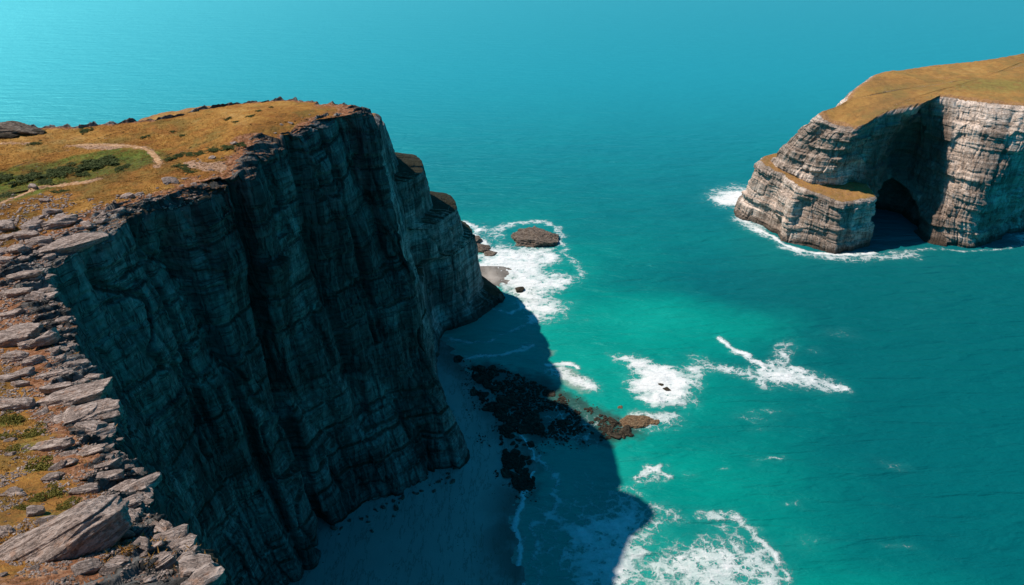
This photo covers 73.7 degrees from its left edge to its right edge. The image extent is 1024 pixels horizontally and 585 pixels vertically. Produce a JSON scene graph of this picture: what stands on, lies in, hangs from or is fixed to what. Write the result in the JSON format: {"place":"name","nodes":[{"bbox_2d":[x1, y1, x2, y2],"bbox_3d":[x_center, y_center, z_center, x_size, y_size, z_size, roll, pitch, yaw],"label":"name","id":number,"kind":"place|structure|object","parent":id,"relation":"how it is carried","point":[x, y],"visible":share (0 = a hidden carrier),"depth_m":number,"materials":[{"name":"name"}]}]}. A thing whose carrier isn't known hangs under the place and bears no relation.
{"place":"outdoors","nodes":[
{"label":"outdoors","id":0,"kind":"place"},
{"bbox_2d":[0,96,469,584],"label":"headland terrain","id":1,"kind":"structure","parent":0,"point":[257,353],"depth_m":135.21,"materials":[{"name":"stone"}]},
{"bbox_2d":[0,234,13,240],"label":"loose stone","id":2,"kind":"object","parent":1,"relation":"on","point":[3,237],"visible":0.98,"depth_m":97.98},
{"bbox_2d":[0,220,14,231],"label":"boulder","id":3,"kind":"object","parent":1,"relation":"on","point":[7,225],"visible":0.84,"depth_m":99.88,"materials":[{"name":"stone"}]},
{"bbox_2d":[0,172,15,182],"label":"shrub","id":4,"kind":"object","parent":1,"relation":"on","point":[6,176],"visible":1,"depth_m":120.04,"materials":[{"name":"green plant"}]},
{"bbox_2d":[0,524,15,536],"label":"boulder","id":5,"kind":"object","parent":1,"relation":"on","point":[4,529],"visible":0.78,"depth_m":36.90,"materials":[{"name":"stone"}]},
{"bbox_2d":[0,410,15,423],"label":"grass tuft","id":6,"kind":"object","parent":1,"relation":"on","point":[4,418],"visible":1,"depth_m":57.71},
{"bbox_2d":[0,256,15,263],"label":"boulder","id":7,"kind":"object","parent":1,"relation":"on","point":[5,259],"visible":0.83,"depth_m":91.77,"materials":[{"name":"stone"}]},
{"bbox_2d":[0,133,18,137],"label":"rock outcrop","id":8,"kind":"object","parent":1,"relation":"on","point":[5,135],"visible":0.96,"depth_m":133.79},
{"bbox_2d":[0,373,20,381],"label":"boulder","id":9,"kind":"object","parent":1,"relation":"on","point":[8,377],"visible":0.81,"depth_m":66.08,"materials":[{"name":"stone"}]},
{"bbox_2d":[0,413,23,425],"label":"grass tuft","id":10,"kind":"object","parent":1,"relation":"on","point":[17,419],"visible":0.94,"depth_m":57.61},
{"bbox_2d":[0,486,26,496],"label":"boulder","id":11,"kind":"object","parent":1,"relation":"on","point":[10,491],"visible":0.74,"depth_m":42.87,"materials":[{"name":"stone"}]},
{"bbox_2d":[5,443,21,451],"bbox_3d":[-37.590,11.852,51.468,1.353,0.233,1.109,27,41,36],"label":"grass tuft","id":12,"kind":"object","parent":1,"relation":"on","point":[14,448],"visible":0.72,"depth_m":51.57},
{"bbox_2d":[0,308,27,317],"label":"flat stone","id":13,"kind":"object","parent":1,"relation":"on","point":[13,313],"visible":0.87,"depth_m":80.00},
{"bbox_2d":[1,351,28,361],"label":"boulder","id":14,"kind":"object","parent":1,"relation":"on","point":[13,356],"visible":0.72,"depth_m":70.56,"materials":[{"name":"stone"}]},
{"bbox_2d":[0,287,33,297],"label":"flat stone","id":15,"kind":"object","parent":1,"relation":"on","point":[11,293],"visible":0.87,"depth_m":84.56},
{"bbox_2d":[0,397,35,410],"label":"boulder","id":16,"kind":"object","parent":1,"relation":"on","point":[16,404],"visible":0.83,"depth_m":60.23,"materials":[{"name":"stone"}]},
{"bbox_2d":[5,243,30,253],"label":"boulder","id":17,"kind":"object","parent":1,"relation":"on","point":[19,248],"visible":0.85,"depth_m":94.26,"materials":[{"name":"stone"}]},
{"bbox_2d":[10,380,29,387],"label":"boulder","id":18,"kind":"object","parent":1,"relation":"on","point":[18,383],"visible":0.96,"depth_m":65.14,"materials":[{"name":"stone"}]},
{"bbox_2d":[0,121,41,134],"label":"rock outcrop","id":19,"kind":"object","parent":1,"relation":"on","point":[16,127],"visible":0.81,"depth_m":135.73,"materials":[{"name":"stone"}]},
{"bbox_2d":[0,322,43,347],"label":"boulder","id":20,"kind":"object","parent":1,"relation":"on","point":[13,335],"visible":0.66,"depth_m":74.25,"materials":[{"name":"stone"}]},
{"bbox_2d":[13,501,32,509],"bbox_3d":[-29.303,12.841,40.780,1.184,0.171,0.842,-12,34,-18],"label":"grass tuft","id":21,"kind":"object","parent":1,"relation":"on","point":[20,507],"visible":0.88,"depth_m":40.85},
{"bbox_2d":[14,366,35,376],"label":"boulder","id":22,"kind":"object","parent":1,"relation":"on","point":[27,371],"visible":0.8,"depth_m":67.26,"materials":[{"name":"stone"}]},
{"bbox_2d":[6,270,44,279],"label":"flat stone","id":23,"kind":"object","parent":1,"relation":"on","point":[26,274],"visible":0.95,"depth_m":88.46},
{"bbox_2d":[13,230,38,239],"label":"boulder","id":24,"kind":"object","parent":1,"relation":"on","point":[22,234],"visible":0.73,"depth_m":97.73,"materials":[{"name":"stone"}]},
{"bbox_2d":[17,339,34,348],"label":"boulder","id":25,"kind":"object","parent":1,"relation":"on","point":[24,344],"visible":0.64,"depth_m":73.22,"materials":[{"name":"stone"}]},
{"bbox_2d":[11,421,46,438],"bbox_3d":[-38.453,11.302,54.511,2.042,0.406,2.984,16,35,23],"label":"grass tuft","id":26,"kind":"object","parent":1,"relation":"on","point":[33,433],"visible":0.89,"depth_m":54.71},
{"bbox_2d":[7,169,52,184],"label":"shrub","id":27,"kind":"object","parent":1,"relation":"on","point":[28,176],"visible":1,"depth_m":119.31,"materials":[{"name":"green plant"}]},
{"bbox_2d":[20,223,41,230],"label":"loose stone","id":28,"kind":"object","parent":1,"relation":"on","point":[28,227],"visible":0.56,"depth_m":99.74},
{"bbox_2d":[19,220,43,228],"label":"boulder","id":29,"kind":"object","parent":1,"relation":"on","point":[36,222],"visible":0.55,"depth_m":101.14,"materials":[{"name":"stone"}]},
{"bbox_2d":[21,355,45,366],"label":"boulder","id":30,"kind":"object","parent":1,"relation":"on","point":[32,360],"visible":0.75,"depth_m":69.81,"materials":[{"name":"stone"}]},
{"bbox_2d":[26,505,45,516],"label":"loose stone","id":31,"kind":"object","parent":1,"relation":"on","point":[34,510],"visible":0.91,"depth_m":39.67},
{"bbox_2d":[27,492,44,501],"bbox_3d":[-29.498,12.815,42.180,1.110,0.225,1.560,-9,33,-14],"label":"grass tuft","id":32,"kind":"object","parent":1,"relation":"on","point":[36,499],"visible":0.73,"depth_m":42.35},
{"bbox_2d":[24,294,47,301],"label":"broken rock","id":33,"kind":"object","parent":1,"relation":"on","point":[29,297],"visible":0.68,"depth_m":83.41,"materials":[{"name":"stone"}]},
{"bbox_2d":[30,291,45,299],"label":"broken rock","id":34,"kind":"object","parent":1,"relation":"on","point":[38,295],"visible":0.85,"depth_m":83.83,"materials":[{"name":"stone"}]},
{"bbox_2d":[24,455,54,471],"bbox_3d":[-33.124,12.173,47.807,1.890,0.397,2.306,-19,37,-27],"label":"grass tuft","id":35,"kind":"object","parent":1,"relation":"on","point":[39,466],"visible":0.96,"depth_m":47.95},
{"bbox_2d":[29,236,52,243],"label":"boulder","id":36,"kind":"object","parent":1,"relation":"on","point":[43,239],"visible":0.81,"depth_m":96.76,"materials":[{"name":"stone"}]},
{"bbox_2d":[33,407,48,414],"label":"loose stone","id":37,"kind":"object","parent":1,"relation":"on","point":[45,410],"visible":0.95,"depth_m":59.50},
{"bbox_2d":[29,327,60,347],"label":"broken rock","id":38,"kind":"object","parent":1,"relation":"on","point":[50,336],"visible":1,"depth_m":73.31,"materials":[{"name":"stone"}]},
{"bbox_2d":[34,515,56,525],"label":"loose stone","id":39,"kind":"object","parent":1,"relation":"on","point":[41,520],"visible":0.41,"depth_m":38.28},
{"bbox_2d":[36,175,57,184],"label":"shrub","id":40,"kind":"object","parent":1,"relation":"on","point":[48,181],"visible":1,"depth_m":118.30,"materials":[{"name":"green plant"}]},
{"bbox_2d":[38,287,56,291],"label":"broken rock","id":41,"kind":"object","parent":1,"relation":"on","point":[49,289],"visible":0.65,"depth_m":86.72,"materials":[{"name":"stone"}]},
{"bbox_2d":[0,179,97,203],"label":"footpath","id":42,"kind":"structure","parent":1,"relation":"on","point":[44,186],"depth_m":117.00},
{"bbox_2d":[43,253,55,259],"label":"loose stone","id":43,"kind":"object","parent":1,"relation":"on","point":[50,256],"visible":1,"depth_m":94.60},
{"bbox_2d":[40,472,59,481],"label":"boulder","id":44,"kind":"object","parent":1,"relation":"on","point":[48,477],"visible":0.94,"depth_m":45.75,"materials":[{"name":"stone"}]},
{"bbox_2d":[29,437,74,451],"bbox_3d":[-34.926,11.868,51.885,3.374,1.141,1.306,-12,31,4],"label":"flat stone","id":45,"kind":"object","parent":1,"relation":"on","point":[62,444],"visible":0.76,"depth_m":51.58,"materials":[{"name":"stone"}]},
{"bbox_2d":[42,208,61,214],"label":"loose stone","id":46,"kind":"object","parent":1,"relation":"on","point":[50,211],"visible":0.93,"depth_m":104.59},
{"bbox_2d":[44,291,59,299],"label":"broken rock","id":47,"kind":"object","parent":1,"relation":"on","point":[52,295],"visible":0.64,"depth_m":84.47,"materials":[{"name":"stone"}]},
{"bbox_2d":[37,481,68,498],"bbox_3d":[-28.909,12.652,43.020,2.155,0.293,1.474,14,35,21],"label":"grass tuft","id":48,"kind":"object","parent":1,"relation":"on","point":[53,492],"visible":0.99,"depth_m":43.10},
{"bbox_2d":[34,369,72,380],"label":"flat stone","id":49,"kind":"object","parent":1,"relation":"on","point":[54,373],"visible":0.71,"depth_m":67.02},
{"bbox_2d":[34,165,73,177],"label":"shrub","id":50,"kind":"object","parent":1,"relation":"on","point":[50,171],"visible":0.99,"depth_m":120.49,"materials":[{"name":"green plant"}]},
{"bbox_2d":[39,382,71,393],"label":"flat stone","id":51,"kind":"object","parent":1,"relation":"on","point":[51,388],"visible":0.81,"depth_m":63.34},
{"bbox_2d":[48,460,66,470],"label":"loose stone","id":52,"kind":"object","parent":1,"relation":"on","point":[59,465],"visible":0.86,"depth_m":47.82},
{"bbox_2d":[41,214,78,229],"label":"boulder","id":53,"kind":"object","parent":1,"relation":"on","point":[61,221],"visible":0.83,"depth_m":101.32,"materials":[{"name":"stone"}]},
{"bbox_2d":[55,353,66,361],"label":"loose stone","id":54,"kind":"object","parent":1,"relation":"on","point":[61,357],"visible":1,"depth_m":70.40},
{"bbox_2d":[55,501,71,510],"bbox_3d":[-26.774,12.855,40.779,1.053,0.181,0.863,25,40,34],"label":"grass tuft","id":55,"kind":"object","parent":1,"relation":"on","point":[65,505],"visible":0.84,"depth_m":40.85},
{"bbox_2d":[55,316,73,321],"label":"broken rock","id":56,"kind":"object","parent":1,"relation":"on","point":[64,318],"visible":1,"depth_m":79.15,"materials":[{"name":"stone"}]},
{"bbox_2d":[0,494,132,562],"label":"boulder","id":57,"kind":"object","parent":1,"relation":"on","point":[101,523],"visible":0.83,"depth_m":34.23,"materials":[{"name":"stone"}]},
{"bbox_2d":[58,450,78,455],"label":"loose stone","id":58,"kind":"object","parent":1,"relation":"on","point":[68,453],"visible":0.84,"depth_m":50.65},
{"bbox_2d":[64,458,78,466],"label":"boulder","id":59,"kind":"object","parent":1,"relation":"on","point":[71,461],"visible":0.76,"depth_m":48.42,"materials":[{"name":"stone"}]},
{"bbox_2d":[38,232,108,253],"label":"flat stone","id":60,"kind":"object","parent":1,"relation":"on","point":[74,243],"visible":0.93,"depth_m":96.39,"materials":[{"name":"stone"}]},
{"bbox_2d":[36,377,112,405],"bbox_3d":[-39.871,9.698,62.266,6.988,1.723,2.677,-19,36,-17],"label":"flat stone","id":61,"kind":"object","parent":1,"relation":"on","point":[84,393],"visible":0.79,"depth_m":61.71,"materials":[{"name":"stone"}]},
{"bbox_2d":[63,359,89,367],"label":"broken rock","id":62,"kind":"object","parent":1,"relation":"on","point":[79,362],"visible":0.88,"depth_m":69.94,"materials":[{"name":"stone"}]},
{"bbox_2d":[62,402,96,424],"bbox_3d":[-36.560,10.293,58.023,2.987,1.126,2.034,-25,35,-33],"label":"broken rock","id":63,"kind":"object","parent":1,"relation":"on","point":[71,415],"visible":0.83,"depth_m":57.53,"materials":[{"name":"stone"}]},
{"bbox_2d":[68,483,99,494],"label":"boulder","id":64,"kind":"object","parent":1,"relation":"on","point":[88,488],"visible":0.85,"depth_m":43.17,"materials":[{"name":"stone"}]},
{"bbox_2d":[80,221,92,227],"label":"loose stone","id":65,"kind":"object","parent":1,"relation":"on","point":[86,224],"visible":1,"depth_m":101.61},
{"bbox_2d":[71,558,102,574],"bbox_3d":[-19.938,12.935,32.039,1.260,0.580,0.764,-6,19,-39],"label":"loose stone","id":66,"kind":"object","parent":1,"relation":"on","point":[89,566],"visible":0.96,"depth_m":31.90,"materials":[{"name":"stone"}]},
{"bbox_2d":[50,398,123,423],"bbox_3d":[-36.480,10.713,58.141,6.280,1.509,2.286,-14,37,-12],"label":"flat stone","id":67,"kind":"object","parent":1,"relation":"on","point":[109,409],"visible":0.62,"depth_m":57.88,"materials":[{"name":"stone"}]},
{"bbox_2d":[74,420,107,433],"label":"broken rock","id":68,"kind":"object","parent":1,"relation":"on","point":[87,426],"visible":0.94,"depth_m":55.51,"materials":[{"name":"stone"}]},
{"bbox_2d":[76,443,107,456],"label":"flat stone","id":69,"kind":"object","parent":1,"relation":"on","point":[89,450],"visible":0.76,"depth_m":50.26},
{"bbox_2d":[66,159,118,172],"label":"shrub","id":70,"kind":"object","parent":1,"relation":"on","point":[86,165],"visible":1,"depth_m":122.58,"materials":[{"name":"green plant"}]},
{"bbox_2d":[86,374,103,379],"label":"broken rock","id":71,"kind":"object","parent":1,"relation":"on","point":[95,376],"visible":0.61,"depth_m":66.48,"materials":[{"name":"stone"}]},
{"bbox_2d":[87,423,116,435],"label":"broken rock","id":72,"kind":"object","parent":1,"relation":"on","point":[108,429],"visible":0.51,"depth_m":55.70,"materials":[{"name":"stone"}]},
{"bbox_2d":[90,155,119,165],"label":"shrub","id":73,"kind":"object","parent":1,"relation":"on","point":[101,159],"visible":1,"depth_m":124.69,"materials":[{"name":"green plant"}]},
{"bbox_2d":[94,457,121,469],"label":"flat stone","id":74,"kind":"object","parent":1,"relation":"on","point":[114,463],"visible":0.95,"depth_m":46.29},
{"bbox_2d":[96,469,123,480],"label":"flat stone","id":75,"kind":"object","parent":1,"relation":"on","point":[114,475],"visible":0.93,"depth_m":44.39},
{"bbox_2d":[99,563,120,575],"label":"loose stone","id":76,"kind":"object","parent":1,"relation":"on","point":[107,569],"visible":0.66,"depth_m":31.94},
{"bbox_2d":[0,193,227,584],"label":"gravel","id":77,"kind":"structure","parent":1,"relation":"on","point":[16,475],"depth_m":57.68,"materials":[{"name":"stone"}]},
{"bbox_2d":[69,144,162,165],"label":"footpath","id":78,"kind":"structure","parent":1,"relation":"on","point":[155,156],"depth_m":130.70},
{"bbox_2d":[103,555,131,566],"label":"boulder","id":79,"kind":"object","parent":1,"relation":"on","point":[121,560],"visible":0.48,"depth_m":32.61,"materials":[{"name":"stone"}]},
{"bbox_2d":[109,207,125,213],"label":"loose stone","id":80,"kind":"object","parent":1,"relation":"on","point":[120,210],"visible":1,"depth_m":106.19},
{"bbox_2d":[109,479,137,491],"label":"flat stone","id":81,"kind":"object","parent":1,"relation":"on","point":[123,485],"visible":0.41,"depth_m":43.81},
{"bbox_2d":[120,530,134,539],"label":"boulder","id":82,"kind":"object","parent":1,"relation":"on","point":[128,534],"visible":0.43,"depth_m":36.22,"materials":[{"name":"stone"}]},
{"bbox_2d":[122,463,134,470],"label":"broken rock","id":83,"kind":"object","parent":1,"relation":"on","point":[128,466],"visible":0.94,"depth_m":47.46,"materials":[{"name":"stone"}]},
{"bbox_2d":[128,508,138,522],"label":"boulder","id":84,"kind":"object","parent":1,"relation":"on","point":[134,514],"visible":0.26,"depth_m":38.91,"materials":[{"name":"stone"}]},
{"bbox_2d":[123,494,145,508],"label":"flat stone","id":85,"kind":"object","parent":1,"relation":"on","point":[135,500],"visible":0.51,"depth_m":40.23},
{"bbox_2d":[133,536,148,549],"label":"loose stone","id":86,"kind":"object","parent":1,"relation":"on","point":[144,543],"visible":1,"depth_m":34.46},
{"bbox_2d":[136,483,148,490],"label":"flat stone","id":87,"kind":"object","parent":1,"relation":"on","point":[142,487],"visible":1,"depth_m":43.47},
{"bbox_2d":[124,472,161,491],"bbox_3d":[-23.867,12.467,44.117,1.538,0.842,2.600,21,28,40],"label":"broken rock","id":88,"kind":"object","parent":1,"relation":"on","point":[153,480],"visible":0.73,"depth_m":44.14,"materials":[{"name":"stone"}]},
{"bbox_2d":[142,487,153,498],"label":"broken rock","id":89,"kind":"object","parent":1,"relation":"on","point":[148,494],"visible":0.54,"depth_m":43.41,"materials":[{"name":"stone"}]},
{"bbox_2d":[140,574,157,584],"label":"flat stone","id":90,"kind":"object","parent":1,"relation":"on","point":[152,578],"visible":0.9,"depth_m":30.87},
{"bbox_2d":[148,540,163,551],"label":"flat stone","id":91,"kind":"object","parent":1,"relation":"on","point":[155,544],"visible":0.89,"depth_m":34.67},
{"bbox_2d":[148,519,172,533],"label":"flat stone","id":92,"kind":"object","parent":1,"relation":"on","point":[161,525],"visible":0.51,"depth_m":37.63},
{"bbox_2d":[152,551,178,569],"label":"boulder","id":93,"kind":"object","parent":1,"relation":"on","point":[166,560],"visible":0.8,"depth_m":32.65,"materials":[{"name":"stone"}]},
{"bbox_2d":[161,177,176,183],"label":"loose stone","id":94,"kind":"object","parent":1,"relation":"on","point":[165,180],"visible":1,"depth_m":115.88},
{"bbox_2d":[153,524,188,539],"bbox_3d":[-18.091,12.825,36.129,1.806,0.572,1.089,-16,30,-6],"label":"broken rock","id":95,"kind":"object","parent":1,"relation":"on","point":[178,531],"visible":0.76,"depth_m":35.97,"materials":[{"name":"stone"}]},
{"bbox_2d":[163,539,181,549],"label":"broken rock","id":96,"kind":"object","parent":1,"relation":"on","point":[173,544],"visible":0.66,"depth_m":35.29,"materials":[{"name":"stone"}]},
{"bbox_2d":[0,102,365,568],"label":"grass","id":97,"kind":"structure","parent":1,"relation":"on","point":[34,454],"depth_m":117.31,"materials":[{"name":"plant"}]},
{"bbox_2d":[169,535,196,550],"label":"broken rock","id":98,"kind":"object","parent":1,"relation":"on","point":[190,541],"visible":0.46,"depth_m":35.57,"materials":[{"name":"stone"}]},
{"bbox_2d":[176,550,195,562],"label":"loose stone","id":99,"kind":"object","parent":1,"relation":"on","point":[187,553],"visible":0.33,"depth_m":33.85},
{"bbox_2d":[178,554,213,577],"bbox_3d":[-14.860,12.946,32.117,1.652,0.687,1.374,-2,23,-12],"label":"broken rock","id":100,"kind":"object","parent":1,"relation":"on","point":[189,565],"visible":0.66,"depth_m":31.99,"materials":[{"name":"stone"}]},
{"bbox_2d":[180,563,226,584],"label":"broken rock","id":101,"kind":"object","parent":1,"relation":"on","point":[207,574],"visible":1,"depth_m":30.80,"materials":[{"name":"stone"}]},
{"bbox_2d":[138,106,504,386],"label":"stepped headland terrain","id":102,"kind":"structure","parent":0,"point":[455,289],"depth_m":239.91,"materials":[{"name":"stone"}]},
{"bbox_2d":[288,266,536,584],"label":"beach","id":103,"kind":"structure","parent":0,"point":[458,532],"depth_m":181.44,"materials":[{"name":"sand"}]},
{"bbox_2d":[0,0,1023,584],"bbox_3d":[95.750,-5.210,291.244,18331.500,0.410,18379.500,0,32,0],"label":"sea","id":104,"kind":"structure","parent":0,"point":[846,418],"depth_m":302.92,"materials":[{"name":"teal liquid"}]},
{"bbox_2d":[477,243,490,252],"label":"shore rock","id":105,"kind":"object","parent":104,"relation":"in","point":[482,248],"visible":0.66,"depth_m":313.61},
{"bbox_2d":[495,403,507,410],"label":"reef rock","id":106,"kind":"object","parent":104,"relation":"in","point":[501,406],"visible":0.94,"depth_m":221.91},
{"bbox_2d":[501,468,511,477],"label":"reef rock","id":107,"kind":"object","parent":104,"relation":"in","point":[506,473],"visible":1,"depth_m":197.89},
{"bbox_2d":[511,226,558,247],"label":"islet","id":108,"kind":"object","parent":104,"relation":"in","point":[533,236],"visible":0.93,"depth_m":319.79,"materials":[{"name":"stone"}]},
{"bbox_2d":[460,359,621,501],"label":"reef rubble","id":109,"kind":"object","parent":104,"relation":"in","point":[509,461],"visible":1,"depth_m":218.00,"materials":[{"name":"stone"}]},
{"bbox_2d":[619,425,631,433],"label":"reef rock","id":110,"kind":"object","parent":104,"relation":"in","point":[625,429],"visible":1,"depth_m":213.06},
{"bbox_2d":[619,415,653,428],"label":"reef rock","id":111,"kind":"object","parent":104,"relation":"in","point":[636,421],"visible":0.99,"depth_m":216.62,"materials":[{"name":"stone"}]},
{"bbox_2d":[734,153,876,253],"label":"island shelf terrain","id":112,"kind":"structure","parent":0,"point":[786,207],"depth_m":315.37,"materials":[{"name":"stone"}]},
{"bbox_2d":[770,53,1023,247],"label":"island terrain","id":113,"kind":"structure","parent":0,"point":[934,154],"depth_m":314.89,"materials":[{"name":"stone"}]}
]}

